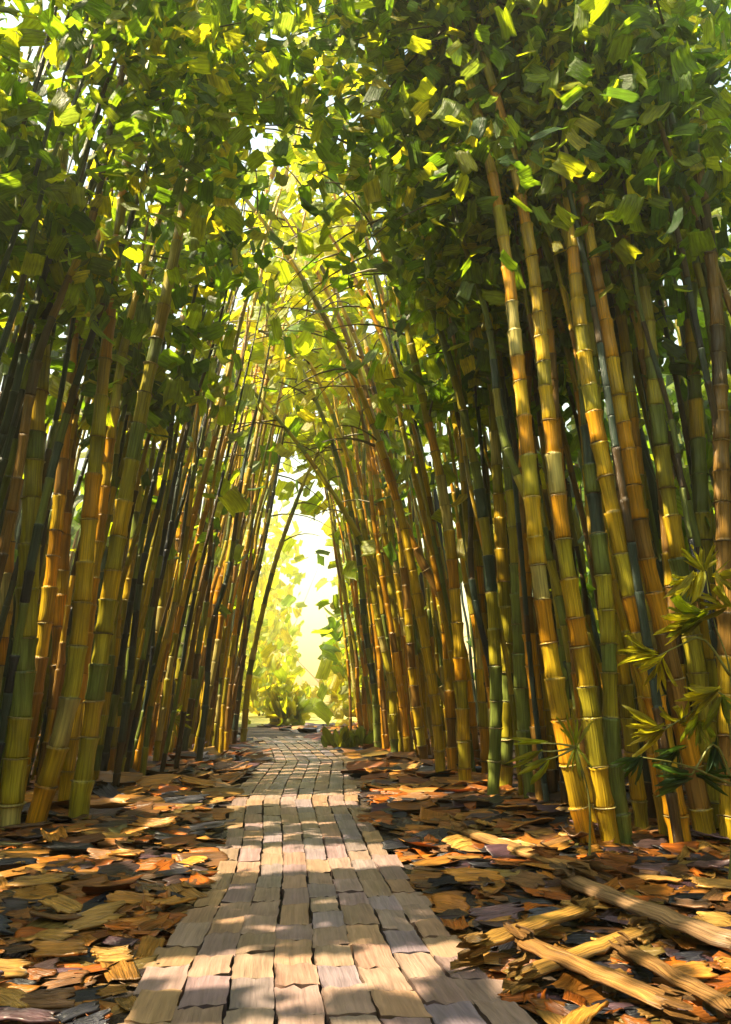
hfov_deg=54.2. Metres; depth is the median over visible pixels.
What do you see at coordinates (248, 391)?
bamboo stalk
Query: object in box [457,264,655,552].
bamboo stalk
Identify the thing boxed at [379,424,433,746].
bamboo stalk
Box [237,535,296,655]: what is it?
bamboo stalk
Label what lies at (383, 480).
bamboo stalk
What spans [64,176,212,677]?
bamboo stalk
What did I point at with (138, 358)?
bamboo stalk
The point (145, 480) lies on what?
bamboo stalk
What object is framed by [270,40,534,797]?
bamboo stalk
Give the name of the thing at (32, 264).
bamboo stalk
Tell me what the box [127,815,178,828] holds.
dry sheath
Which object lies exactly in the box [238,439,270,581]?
bamboo stalk
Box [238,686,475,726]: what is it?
meadow
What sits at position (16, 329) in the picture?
bamboo stalk
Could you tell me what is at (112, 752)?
bamboo stalk
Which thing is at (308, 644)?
sky
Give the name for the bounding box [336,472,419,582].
bamboo stalk
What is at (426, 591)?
bamboo stalk
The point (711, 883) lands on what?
dry sheath
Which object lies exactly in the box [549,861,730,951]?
fallen pole
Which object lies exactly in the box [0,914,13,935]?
dry sheath
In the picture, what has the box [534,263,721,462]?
bamboo stalk
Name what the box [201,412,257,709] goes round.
bamboo stalk
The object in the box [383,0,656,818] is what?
bamboo stalk
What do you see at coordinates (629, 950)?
fallen pole
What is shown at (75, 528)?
bamboo stalk
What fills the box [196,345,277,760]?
bamboo stalk
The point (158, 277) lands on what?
bamboo stalk
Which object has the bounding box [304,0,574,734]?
bamboo stalk
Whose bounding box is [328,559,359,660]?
bamboo stalk
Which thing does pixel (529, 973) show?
fallen pole
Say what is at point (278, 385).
bamboo stalk
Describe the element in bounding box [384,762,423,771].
dry sheath
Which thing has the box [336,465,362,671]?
bamboo stalk
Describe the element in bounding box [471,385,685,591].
bamboo stalk
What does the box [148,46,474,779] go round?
bamboo stalk
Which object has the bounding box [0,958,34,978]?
dry sheath
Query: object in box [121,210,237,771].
bamboo stalk
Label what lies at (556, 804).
dry sheath
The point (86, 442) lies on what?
bamboo stalk
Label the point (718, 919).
dry sheath
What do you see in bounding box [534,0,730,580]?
bamboo stalk
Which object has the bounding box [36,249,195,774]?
bamboo stalk
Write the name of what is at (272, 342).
bamboo stalk
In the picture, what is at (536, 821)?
dry sheath
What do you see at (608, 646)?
bamboo stalk
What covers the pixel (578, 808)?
bamboo stalk
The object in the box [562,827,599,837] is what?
dry sheath
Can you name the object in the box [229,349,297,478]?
bamboo stalk
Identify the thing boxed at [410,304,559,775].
bamboo stalk
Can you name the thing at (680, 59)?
bamboo stalk
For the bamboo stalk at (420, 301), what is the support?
on the ground
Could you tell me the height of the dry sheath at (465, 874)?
0.072 m
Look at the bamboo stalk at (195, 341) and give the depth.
12.33 m
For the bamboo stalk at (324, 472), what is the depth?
18.03 m
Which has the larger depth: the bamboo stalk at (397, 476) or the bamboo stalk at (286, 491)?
the bamboo stalk at (286, 491)
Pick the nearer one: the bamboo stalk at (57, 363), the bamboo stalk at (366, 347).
the bamboo stalk at (57, 363)
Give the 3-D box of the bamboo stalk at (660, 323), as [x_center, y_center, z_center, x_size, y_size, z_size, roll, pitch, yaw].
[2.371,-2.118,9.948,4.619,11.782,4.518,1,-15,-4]
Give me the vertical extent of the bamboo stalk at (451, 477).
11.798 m
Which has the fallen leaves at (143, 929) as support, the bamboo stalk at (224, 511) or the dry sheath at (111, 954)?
the dry sheath at (111, 954)
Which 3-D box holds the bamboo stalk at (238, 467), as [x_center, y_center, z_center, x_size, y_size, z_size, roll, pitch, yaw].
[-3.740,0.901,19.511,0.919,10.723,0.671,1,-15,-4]
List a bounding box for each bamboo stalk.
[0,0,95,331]
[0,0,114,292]
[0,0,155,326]
[0,0,165,372]
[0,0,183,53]
[0,0,208,325]
[0,0,236,140]
[0,0,251,333]
[0,0,264,454]
[0,0,275,534]
[0,0,284,425]
[0,0,284,710]
[0,0,288,586]
[0,0,294,360]
[0,0,333,763]
[0,0,335,828]
[0,1,251,309]
[0,1,274,486]
[0,4,199,357]
[0,6,126,789]
[0,7,171,409]
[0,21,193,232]
[0,26,275,514]
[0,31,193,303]
[0,31,203,344]
[0,49,191,783]
[0,57,211,641]
[0,310,99,488]
[4,97,179,785]
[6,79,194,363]
[8,0,204,122]
[12,191,189,588]
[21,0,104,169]
[25,0,312,822]
[25,47,254,793]
[30,148,236,774]
[30,205,211,780]
[30,228,162,546]
[35,86,255,782]
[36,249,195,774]
[37,234,210,627]
[39,251,294,583]
[45,148,161,726]
[46,87,177,789]
[48,206,232,561]
[54,175,118,524]
[55,155,179,511]
[57,5,319,800]
[59,239,243,507]
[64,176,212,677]
[68,0,385,818]
[77,108,281,565]
[77,206,249,478]
[92,157,260,779]
[97,174,269,594]
[100,125,257,770]
[101,173,249,711]
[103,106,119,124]
[106,146,318,786]
[107,173,270,771]
[108,301,225,727]
[112,120,281,780]
[115,223,287,757]
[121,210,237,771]
[122,157,270,763]
[123,399,249,701]
[124,207,240,771]
[129,196,213,626]
[130,226,258,767]
[132,32,356,770]
[132,199,280,751]
[136,275,262,602]
[140,203,315,775]
[142,303,237,614]
[143,323,274,716]
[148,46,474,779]
[148,324,238,755]
[150,363,275,760]
[151,222,271,519]
[152,52,372,760]
[154,83,318,741]
[159,232,284,771]
[164,277,300,745]
[167,305,248,768]
[168,103,445,772]
[169,365,297,752]
[173,118,334,750]
[173,333,305,703]
[175,421,244,559]
[179,369,242,706]
[181,414,243,750]
[187,413,257,748]
[188,415,256,704]
[190,330,321,743]
[192,469,220,538]
[193,125,371,752]
[193,207,354,551]
[194,325,316,530]
[194,426,221,615]
[195,461,235,649]
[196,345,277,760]
[196,516,226,732]
[198,422,266,724]
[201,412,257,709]
[204,435,308,746]
[204,546,221,565]
[206,359,444,707]
[207,366,252,718]
[207,389,329,517]
[210,143,350,740]
[210,428,270,745]
[211,475,250,747]
[212,445,243,581]
[213,303,413,749]
[215,197,346,584]
[216,382,283,751]
[218,379,282,753]
[220,0,594,795]
[221,512,228,548]
[224,415,365,749]
[228,293,321,493]
[228,294,398,751]
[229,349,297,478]
[229,412,288,748]
[230,57,503,794]
[230,351,362,743]
[230,413,285,727]
[231,296,381,750]
[232,11,557,792]
[233,381,290,683]
[234,427,279,675]
[235,397,323,666]
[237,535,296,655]
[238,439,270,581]
[240,197,480,764]
[240,395,427,741]
[242,0,633,844]
[242,427,275,539]
[243,217,427,759]
[243,424,266,530]
[252,95,441,630]
[257,36,418,754]
[268,166,429,734]
[270,8,455,697]
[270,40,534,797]
[272,281,381,569]
[274,150,488,772]
[276,167,457,771]
[277,0,638,822]
[278,331,364,725]
[281,309,373,659]
[283,0,648,830]
[286,6,658,664]
[288,352,368,672]
[290,0,620,844]
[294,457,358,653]
[295,197,412,735]
[295,358,389,747]
[297,156,475,771]
[303,0,717,838]
[303,3,570,806]
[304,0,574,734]
[308,0,596,844]
[311,487,361,667]
[312,0,663,733]
[312,145,513,785]
[313,421,372,732]
[314,55,522,794]
[314,325,410,751]
[314,411,357,730]
[314,481,379,616]
[315,0,691,842]
[315,599,330,609]
[316,366,401,588]
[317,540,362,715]
[318,337,414,748]
[319,553,357,660]
[320,458,363,726]
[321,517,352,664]
[322,452,362,726]
[324,330,431,754]
[325,459,349,528]
[328,301,426,719]
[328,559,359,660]
[329,211,503,681]
[329,428,392,665]
[330,0,689,705]
[330,445,369,728]
[332,463,416,610]
[333,382,376,671]
[334,433,368,734]
[334,448,435,604]
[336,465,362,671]
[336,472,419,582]
[337,373,410,725]
[340,428,413,661]
[342,313,400,751]
[343,372,383,747]
[344,457,381,740]
[345,195,489,726]
[346,437,411,732]
[347,426,389,740]
[353,305,446,741]
[354,213,566,521]
[354,404,372,703]
[355,425,423,542]
[357,0,703,838]
[357,32,570,801]
[357,256,488,727]
[357,275,507,546]
[357,415,421,581]
[358,73,602,716]
[358,127,537,589]
[358,425,417,568]
[359,282,492,601]
[360,423,446,745]
[360,458,403,751]
[360,468,421,698]
[364,353,481,609]
[365,0,711,842]
[368,496,394,539]
[370,279,468,717]
[376,0,719,830]
[376,11,730,800]
[376,275,488,720]
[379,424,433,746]
[380,308,505,662]
[381,349,460,746]
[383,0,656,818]
[383,338,462,751]
[384,328,538,562]
[385,102,555,631]
[387,0,693,713]
[387,7,669,751]
[387,54,548,799]
[389,115,559,773]
[390,224,559,782]
[390,286,512,568]
[390,291,515,437]
[393,0,730,843]
[396,248,575,552]
[397,7,701,710]
[399,425,479,552]
[402,14,730,776]
[405,2,726,667]
[409,324,518,512]
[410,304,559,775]
[421,63,624,750]
[434,228,551,518]
[434,328,601,685]
[437,327,572,435]
[439,50,720,547]
[440,0,730,638]
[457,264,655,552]
[464,52,658,369]
[469,359,600,674]
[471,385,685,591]
[473,0,730,465]
[475,20,711,462]
[475,40,727,367]
[476,327,635,709]
[479,0,730,483]
[482,0,730,316]
[500,321,680,431]
[507,343,633,681]
[525,0,730,359]
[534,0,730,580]
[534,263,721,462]
[623,0,730,741]
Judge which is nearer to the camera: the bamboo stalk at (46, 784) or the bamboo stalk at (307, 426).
the bamboo stalk at (46, 784)
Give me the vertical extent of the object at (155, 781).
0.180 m
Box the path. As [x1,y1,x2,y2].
[119,736,537,1023]
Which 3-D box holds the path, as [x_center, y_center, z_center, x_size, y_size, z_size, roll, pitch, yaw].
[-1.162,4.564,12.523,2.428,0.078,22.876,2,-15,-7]
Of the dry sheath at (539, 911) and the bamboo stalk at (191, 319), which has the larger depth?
the bamboo stalk at (191, 319)
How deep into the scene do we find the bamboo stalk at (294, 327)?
15.60 m
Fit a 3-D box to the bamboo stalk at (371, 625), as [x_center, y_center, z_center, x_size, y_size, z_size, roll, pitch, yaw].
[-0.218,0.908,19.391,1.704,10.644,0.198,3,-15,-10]
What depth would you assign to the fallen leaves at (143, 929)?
5.32 m
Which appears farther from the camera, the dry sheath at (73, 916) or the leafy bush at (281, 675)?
the leafy bush at (281, 675)
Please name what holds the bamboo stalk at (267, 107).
on the ground
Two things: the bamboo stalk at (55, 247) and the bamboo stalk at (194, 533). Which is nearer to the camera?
the bamboo stalk at (55, 247)
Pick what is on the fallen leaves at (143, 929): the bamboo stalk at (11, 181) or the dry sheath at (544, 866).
the dry sheath at (544, 866)
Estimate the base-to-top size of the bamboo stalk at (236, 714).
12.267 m
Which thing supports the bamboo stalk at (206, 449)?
on the ground
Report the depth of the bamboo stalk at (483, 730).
12.22 m
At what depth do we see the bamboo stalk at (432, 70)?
8.10 m
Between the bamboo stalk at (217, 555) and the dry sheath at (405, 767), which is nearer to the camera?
the dry sheath at (405, 767)
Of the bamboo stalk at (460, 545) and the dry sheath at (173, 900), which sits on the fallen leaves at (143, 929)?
the dry sheath at (173, 900)
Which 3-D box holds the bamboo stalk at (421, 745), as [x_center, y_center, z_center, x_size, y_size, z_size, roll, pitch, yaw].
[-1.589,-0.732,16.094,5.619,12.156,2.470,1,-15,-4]
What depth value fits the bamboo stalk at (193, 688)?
17.18 m
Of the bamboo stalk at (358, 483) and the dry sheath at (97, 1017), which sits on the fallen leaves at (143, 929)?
the dry sheath at (97, 1017)
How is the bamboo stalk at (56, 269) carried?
on the ground
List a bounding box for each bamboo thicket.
[0,185,245,743]
[408,0,730,748]
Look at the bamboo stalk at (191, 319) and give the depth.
11.04 m
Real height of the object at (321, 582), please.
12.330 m
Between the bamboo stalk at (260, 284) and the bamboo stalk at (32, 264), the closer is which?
the bamboo stalk at (32, 264)
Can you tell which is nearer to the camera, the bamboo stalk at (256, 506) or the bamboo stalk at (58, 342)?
the bamboo stalk at (58, 342)
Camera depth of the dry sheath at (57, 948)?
3.58 m
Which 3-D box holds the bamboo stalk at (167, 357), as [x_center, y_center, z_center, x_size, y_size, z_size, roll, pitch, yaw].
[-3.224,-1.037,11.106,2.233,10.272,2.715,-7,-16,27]
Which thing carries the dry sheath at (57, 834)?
on the fallen leaves at (143, 929)
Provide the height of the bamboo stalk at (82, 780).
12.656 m
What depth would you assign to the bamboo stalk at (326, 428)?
18.56 m
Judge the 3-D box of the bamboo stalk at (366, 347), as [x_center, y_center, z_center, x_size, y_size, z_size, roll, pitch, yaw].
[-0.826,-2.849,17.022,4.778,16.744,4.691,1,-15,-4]
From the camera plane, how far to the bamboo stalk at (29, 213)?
7.20 m
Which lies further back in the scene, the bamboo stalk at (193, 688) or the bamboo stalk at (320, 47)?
the bamboo stalk at (193, 688)
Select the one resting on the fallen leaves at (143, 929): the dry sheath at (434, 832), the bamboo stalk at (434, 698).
the dry sheath at (434, 832)
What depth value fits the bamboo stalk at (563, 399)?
12.44 m
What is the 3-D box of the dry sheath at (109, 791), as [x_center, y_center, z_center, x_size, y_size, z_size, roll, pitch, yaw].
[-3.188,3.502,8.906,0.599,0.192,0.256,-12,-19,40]
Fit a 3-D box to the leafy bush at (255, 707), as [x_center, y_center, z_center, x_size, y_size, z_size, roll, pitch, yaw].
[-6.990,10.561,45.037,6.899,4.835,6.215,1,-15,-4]
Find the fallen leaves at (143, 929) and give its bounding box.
[0,722,730,1023]
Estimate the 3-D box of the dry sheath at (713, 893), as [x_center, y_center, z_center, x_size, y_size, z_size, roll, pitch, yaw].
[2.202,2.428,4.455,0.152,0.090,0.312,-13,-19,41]
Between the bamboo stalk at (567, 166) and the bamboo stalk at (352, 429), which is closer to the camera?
the bamboo stalk at (567, 166)
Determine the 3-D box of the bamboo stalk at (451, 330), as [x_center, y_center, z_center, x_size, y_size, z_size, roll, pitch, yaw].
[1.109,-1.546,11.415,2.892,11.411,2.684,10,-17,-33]
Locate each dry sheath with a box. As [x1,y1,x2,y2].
[0,820,52,828]
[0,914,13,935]
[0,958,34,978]
[0,970,4,978]
[0,987,28,1007]
[0,1007,59,1023]
[5,872,73,886]
[16,927,78,942]
[20,987,75,1009]
[24,794,32,802]
[28,939,87,957]
[29,911,83,920]
[38,893,82,913]
[40,826,67,842]
[54,1000,100,1023]
[64,900,126,930]
[67,1008,110,1023]
[80,830,134,841]
[90,798,136,808]
[90,944,133,962]
[92,783,122,797]
[96,816,134,822]
[104,890,156,904]
[106,849,144,856]
[120,827,149,837]
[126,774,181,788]
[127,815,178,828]
[146,895,195,905]
[159,791,199,796]
[164,794,209,803]
[168,763,188,773]
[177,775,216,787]
[179,856,207,867]
[361,782,399,789]
[365,766,388,772]
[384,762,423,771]
[391,791,430,801]
[414,828,456,837]
[440,867,504,882]
[441,834,472,849]
[443,790,484,798]
[447,779,482,785]
[457,823,485,833]
[468,901,524,927]
[474,819,496,826]
[495,804,540,811]
[498,838,536,845]
[501,817,554,830]
[504,869,552,887]
[518,863,554,869]
[528,906,578,927]
[542,802,568,804]
[560,900,620,909]
[561,1000,609,1023]
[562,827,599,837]
[631,862,677,875]
[633,874,682,882]
[634,924,655,944]
[671,897,714,908]
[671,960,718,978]
[686,859,728,869]
[689,876,730,889]
[690,828,728,839]
[696,911,730,926]
[701,887,730,904]
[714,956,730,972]
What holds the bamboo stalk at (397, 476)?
on the ground
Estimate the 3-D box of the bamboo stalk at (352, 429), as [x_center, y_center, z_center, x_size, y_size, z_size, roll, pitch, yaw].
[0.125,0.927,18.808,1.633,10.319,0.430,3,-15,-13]
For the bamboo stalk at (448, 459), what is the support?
on the ground
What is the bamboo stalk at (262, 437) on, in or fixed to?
on the ground
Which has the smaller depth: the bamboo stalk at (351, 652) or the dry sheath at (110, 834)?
the dry sheath at (110, 834)
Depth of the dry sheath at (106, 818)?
7.37 m
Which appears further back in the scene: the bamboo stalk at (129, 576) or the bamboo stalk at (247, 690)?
the bamboo stalk at (247, 690)
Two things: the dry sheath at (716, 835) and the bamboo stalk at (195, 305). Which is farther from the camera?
the bamboo stalk at (195, 305)
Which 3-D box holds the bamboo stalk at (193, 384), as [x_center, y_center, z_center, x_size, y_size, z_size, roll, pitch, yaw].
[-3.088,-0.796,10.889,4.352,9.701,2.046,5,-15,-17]
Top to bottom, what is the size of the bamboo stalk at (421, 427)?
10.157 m
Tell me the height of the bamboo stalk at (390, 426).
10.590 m
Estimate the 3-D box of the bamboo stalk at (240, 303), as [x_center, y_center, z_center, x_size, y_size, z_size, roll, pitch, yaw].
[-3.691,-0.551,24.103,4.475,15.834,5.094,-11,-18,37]
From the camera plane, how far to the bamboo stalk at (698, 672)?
7.63 m
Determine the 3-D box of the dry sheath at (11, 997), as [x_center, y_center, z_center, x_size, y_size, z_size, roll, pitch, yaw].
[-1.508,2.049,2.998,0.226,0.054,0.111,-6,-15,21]
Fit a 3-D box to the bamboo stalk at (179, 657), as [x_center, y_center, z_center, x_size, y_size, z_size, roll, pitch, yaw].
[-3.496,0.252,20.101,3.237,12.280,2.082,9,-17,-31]
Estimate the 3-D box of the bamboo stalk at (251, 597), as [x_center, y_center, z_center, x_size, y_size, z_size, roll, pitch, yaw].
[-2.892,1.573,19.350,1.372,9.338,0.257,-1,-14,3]
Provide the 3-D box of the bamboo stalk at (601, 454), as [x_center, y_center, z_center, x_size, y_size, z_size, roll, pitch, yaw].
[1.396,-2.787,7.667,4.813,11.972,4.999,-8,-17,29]
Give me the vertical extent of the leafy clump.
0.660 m
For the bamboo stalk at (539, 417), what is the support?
on the ground
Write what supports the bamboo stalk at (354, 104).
on the ground
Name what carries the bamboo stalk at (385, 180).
on the ground
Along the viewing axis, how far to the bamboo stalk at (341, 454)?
20.01 m
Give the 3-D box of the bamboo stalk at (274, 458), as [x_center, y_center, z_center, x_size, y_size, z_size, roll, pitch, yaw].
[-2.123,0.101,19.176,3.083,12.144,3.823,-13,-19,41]
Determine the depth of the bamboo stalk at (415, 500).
18.74 m
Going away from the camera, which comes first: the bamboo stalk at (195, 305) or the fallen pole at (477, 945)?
the fallen pole at (477, 945)
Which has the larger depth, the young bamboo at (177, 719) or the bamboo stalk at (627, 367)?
the young bamboo at (177, 719)
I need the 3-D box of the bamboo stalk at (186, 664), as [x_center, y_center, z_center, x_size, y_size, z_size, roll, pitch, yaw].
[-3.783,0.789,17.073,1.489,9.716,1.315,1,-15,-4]
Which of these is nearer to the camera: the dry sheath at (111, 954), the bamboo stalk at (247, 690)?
the dry sheath at (111, 954)
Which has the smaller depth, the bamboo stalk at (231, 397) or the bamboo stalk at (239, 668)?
the bamboo stalk at (231, 397)
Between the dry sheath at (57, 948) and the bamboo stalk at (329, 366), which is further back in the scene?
the bamboo stalk at (329, 366)
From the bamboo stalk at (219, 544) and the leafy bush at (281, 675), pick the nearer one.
the bamboo stalk at (219, 544)
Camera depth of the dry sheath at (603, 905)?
4.29 m
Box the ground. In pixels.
[0,719,730,1023]
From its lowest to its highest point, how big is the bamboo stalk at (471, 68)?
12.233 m
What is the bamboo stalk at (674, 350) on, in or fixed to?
on the ground
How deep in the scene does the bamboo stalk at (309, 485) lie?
26.52 m
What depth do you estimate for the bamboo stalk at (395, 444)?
17.25 m
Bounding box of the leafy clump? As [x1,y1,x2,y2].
[321,726,373,747]
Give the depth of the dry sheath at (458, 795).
8.88 m
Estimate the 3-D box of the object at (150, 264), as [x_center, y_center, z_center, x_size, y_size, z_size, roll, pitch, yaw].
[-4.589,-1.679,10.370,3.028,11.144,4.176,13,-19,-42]
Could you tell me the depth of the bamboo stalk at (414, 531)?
22.46 m
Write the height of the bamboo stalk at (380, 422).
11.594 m
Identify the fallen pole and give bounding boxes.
[446,821,616,881]
[450,895,598,969]
[500,916,660,994]
[504,923,701,1023]
[524,823,598,858]
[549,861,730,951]
[608,931,730,1023]
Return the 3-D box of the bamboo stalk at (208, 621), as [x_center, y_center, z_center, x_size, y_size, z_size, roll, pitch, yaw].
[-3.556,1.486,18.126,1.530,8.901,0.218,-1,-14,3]
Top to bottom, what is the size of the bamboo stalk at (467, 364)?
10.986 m
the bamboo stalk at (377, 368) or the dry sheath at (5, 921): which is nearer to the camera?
the dry sheath at (5, 921)
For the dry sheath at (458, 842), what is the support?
on the fallen leaves at (143, 929)
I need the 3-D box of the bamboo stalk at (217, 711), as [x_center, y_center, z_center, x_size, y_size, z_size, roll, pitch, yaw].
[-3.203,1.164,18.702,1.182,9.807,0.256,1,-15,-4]
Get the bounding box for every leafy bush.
[238,465,323,689]
[238,563,296,694]
[240,609,267,711]
[240,641,308,715]
[240,642,277,723]
[257,667,310,719]
[262,682,312,726]
[280,555,355,686]
[286,489,348,687]
[299,680,335,713]
[310,652,368,725]
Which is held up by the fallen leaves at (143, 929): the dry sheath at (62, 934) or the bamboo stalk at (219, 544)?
the dry sheath at (62, 934)
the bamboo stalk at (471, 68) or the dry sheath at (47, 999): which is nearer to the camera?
the dry sheath at (47, 999)
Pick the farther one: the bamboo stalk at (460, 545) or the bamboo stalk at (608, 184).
the bamboo stalk at (460, 545)
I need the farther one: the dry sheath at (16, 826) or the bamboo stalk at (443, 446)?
the bamboo stalk at (443, 446)
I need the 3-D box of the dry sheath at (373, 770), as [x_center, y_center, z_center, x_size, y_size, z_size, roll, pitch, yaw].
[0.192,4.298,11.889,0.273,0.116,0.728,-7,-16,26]
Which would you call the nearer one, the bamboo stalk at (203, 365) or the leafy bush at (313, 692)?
the bamboo stalk at (203, 365)
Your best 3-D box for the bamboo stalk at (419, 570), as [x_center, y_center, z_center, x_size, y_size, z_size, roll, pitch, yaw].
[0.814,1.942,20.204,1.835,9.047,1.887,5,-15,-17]
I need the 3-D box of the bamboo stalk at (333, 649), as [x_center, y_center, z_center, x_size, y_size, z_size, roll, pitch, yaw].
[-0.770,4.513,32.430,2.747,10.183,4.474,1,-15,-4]
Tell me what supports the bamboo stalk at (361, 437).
on the ground
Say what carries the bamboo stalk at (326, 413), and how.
on the ground
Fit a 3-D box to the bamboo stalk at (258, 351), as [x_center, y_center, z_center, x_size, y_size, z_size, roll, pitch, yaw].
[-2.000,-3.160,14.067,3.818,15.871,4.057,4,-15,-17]
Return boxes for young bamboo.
[170,703,191,750]
[505,712,592,854]
[611,544,730,878]
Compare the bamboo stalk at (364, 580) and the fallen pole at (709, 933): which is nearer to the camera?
the fallen pole at (709, 933)
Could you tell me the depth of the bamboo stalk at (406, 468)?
13.23 m
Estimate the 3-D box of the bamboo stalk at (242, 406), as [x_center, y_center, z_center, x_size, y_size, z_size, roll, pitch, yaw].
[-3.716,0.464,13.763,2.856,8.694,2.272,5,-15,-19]
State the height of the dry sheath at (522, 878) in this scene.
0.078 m
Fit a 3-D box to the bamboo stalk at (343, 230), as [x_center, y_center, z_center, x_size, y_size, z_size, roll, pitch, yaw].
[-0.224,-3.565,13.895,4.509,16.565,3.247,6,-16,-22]
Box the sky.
[0,0,730,685]
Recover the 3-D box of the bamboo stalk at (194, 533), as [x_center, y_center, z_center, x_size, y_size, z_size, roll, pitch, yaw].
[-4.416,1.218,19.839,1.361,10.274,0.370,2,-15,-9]
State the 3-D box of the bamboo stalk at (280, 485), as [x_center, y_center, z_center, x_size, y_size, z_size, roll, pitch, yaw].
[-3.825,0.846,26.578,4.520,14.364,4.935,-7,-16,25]
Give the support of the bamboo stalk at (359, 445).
on the ground
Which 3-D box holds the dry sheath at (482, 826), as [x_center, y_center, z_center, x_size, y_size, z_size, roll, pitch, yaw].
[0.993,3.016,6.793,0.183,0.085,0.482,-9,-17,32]
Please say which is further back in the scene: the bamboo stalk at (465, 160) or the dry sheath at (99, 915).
the bamboo stalk at (465, 160)
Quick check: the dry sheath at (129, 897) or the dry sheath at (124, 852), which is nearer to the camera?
the dry sheath at (129, 897)
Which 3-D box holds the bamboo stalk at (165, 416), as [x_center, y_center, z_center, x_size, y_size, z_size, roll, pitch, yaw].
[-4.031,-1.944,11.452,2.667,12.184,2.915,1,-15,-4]
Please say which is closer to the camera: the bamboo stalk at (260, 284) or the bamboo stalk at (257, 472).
the bamboo stalk at (260, 284)
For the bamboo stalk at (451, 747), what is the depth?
13.13 m
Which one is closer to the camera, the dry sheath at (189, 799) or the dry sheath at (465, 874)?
the dry sheath at (465, 874)
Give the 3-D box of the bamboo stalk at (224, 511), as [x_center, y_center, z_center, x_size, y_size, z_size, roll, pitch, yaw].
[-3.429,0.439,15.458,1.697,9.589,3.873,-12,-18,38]
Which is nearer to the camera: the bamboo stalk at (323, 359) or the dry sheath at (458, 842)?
the dry sheath at (458, 842)
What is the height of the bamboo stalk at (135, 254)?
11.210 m
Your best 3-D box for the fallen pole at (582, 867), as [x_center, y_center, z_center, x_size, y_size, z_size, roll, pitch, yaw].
[1.226,2.715,5.790,0.270,0.214,2.144,6,-16,-21]
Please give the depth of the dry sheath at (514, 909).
4.21 m
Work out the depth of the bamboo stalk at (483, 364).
10.16 m
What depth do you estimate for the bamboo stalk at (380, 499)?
16.54 m
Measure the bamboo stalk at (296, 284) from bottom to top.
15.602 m
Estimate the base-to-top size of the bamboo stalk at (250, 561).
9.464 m
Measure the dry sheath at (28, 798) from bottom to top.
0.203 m
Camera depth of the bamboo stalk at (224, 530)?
22.09 m
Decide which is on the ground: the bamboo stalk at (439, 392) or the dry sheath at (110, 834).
the bamboo stalk at (439, 392)
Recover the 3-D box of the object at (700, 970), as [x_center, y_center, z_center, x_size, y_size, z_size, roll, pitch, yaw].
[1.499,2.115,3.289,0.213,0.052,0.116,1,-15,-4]
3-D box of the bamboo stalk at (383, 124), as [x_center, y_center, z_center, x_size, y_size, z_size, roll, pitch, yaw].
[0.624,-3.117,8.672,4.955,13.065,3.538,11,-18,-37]
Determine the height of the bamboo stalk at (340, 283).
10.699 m
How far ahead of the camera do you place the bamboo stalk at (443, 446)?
14.46 m
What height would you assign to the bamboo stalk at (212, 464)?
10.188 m
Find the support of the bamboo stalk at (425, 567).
on the ground
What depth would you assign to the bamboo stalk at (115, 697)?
11.45 m
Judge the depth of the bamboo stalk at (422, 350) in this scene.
11.29 m
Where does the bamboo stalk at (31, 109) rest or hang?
on the ground
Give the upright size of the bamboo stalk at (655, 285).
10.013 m
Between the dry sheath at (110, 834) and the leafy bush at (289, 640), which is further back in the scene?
the leafy bush at (289, 640)
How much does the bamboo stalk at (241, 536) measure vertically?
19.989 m
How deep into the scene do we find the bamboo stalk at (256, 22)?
8.02 m
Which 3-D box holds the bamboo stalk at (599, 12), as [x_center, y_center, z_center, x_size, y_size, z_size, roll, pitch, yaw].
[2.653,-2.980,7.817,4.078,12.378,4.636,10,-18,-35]
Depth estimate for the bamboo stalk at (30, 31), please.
5.89 m
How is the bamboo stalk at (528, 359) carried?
on the ground
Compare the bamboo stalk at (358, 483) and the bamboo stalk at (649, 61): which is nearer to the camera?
the bamboo stalk at (649, 61)
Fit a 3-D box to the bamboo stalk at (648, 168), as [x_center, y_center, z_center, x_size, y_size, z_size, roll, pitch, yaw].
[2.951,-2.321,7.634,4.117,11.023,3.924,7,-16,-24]
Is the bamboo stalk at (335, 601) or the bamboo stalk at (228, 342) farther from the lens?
the bamboo stalk at (335, 601)
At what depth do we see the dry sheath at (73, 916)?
4.07 m
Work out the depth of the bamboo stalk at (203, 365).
11.32 m
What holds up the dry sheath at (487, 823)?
on the fallen leaves at (143, 929)
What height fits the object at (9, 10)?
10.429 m
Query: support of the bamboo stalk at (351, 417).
on the ground

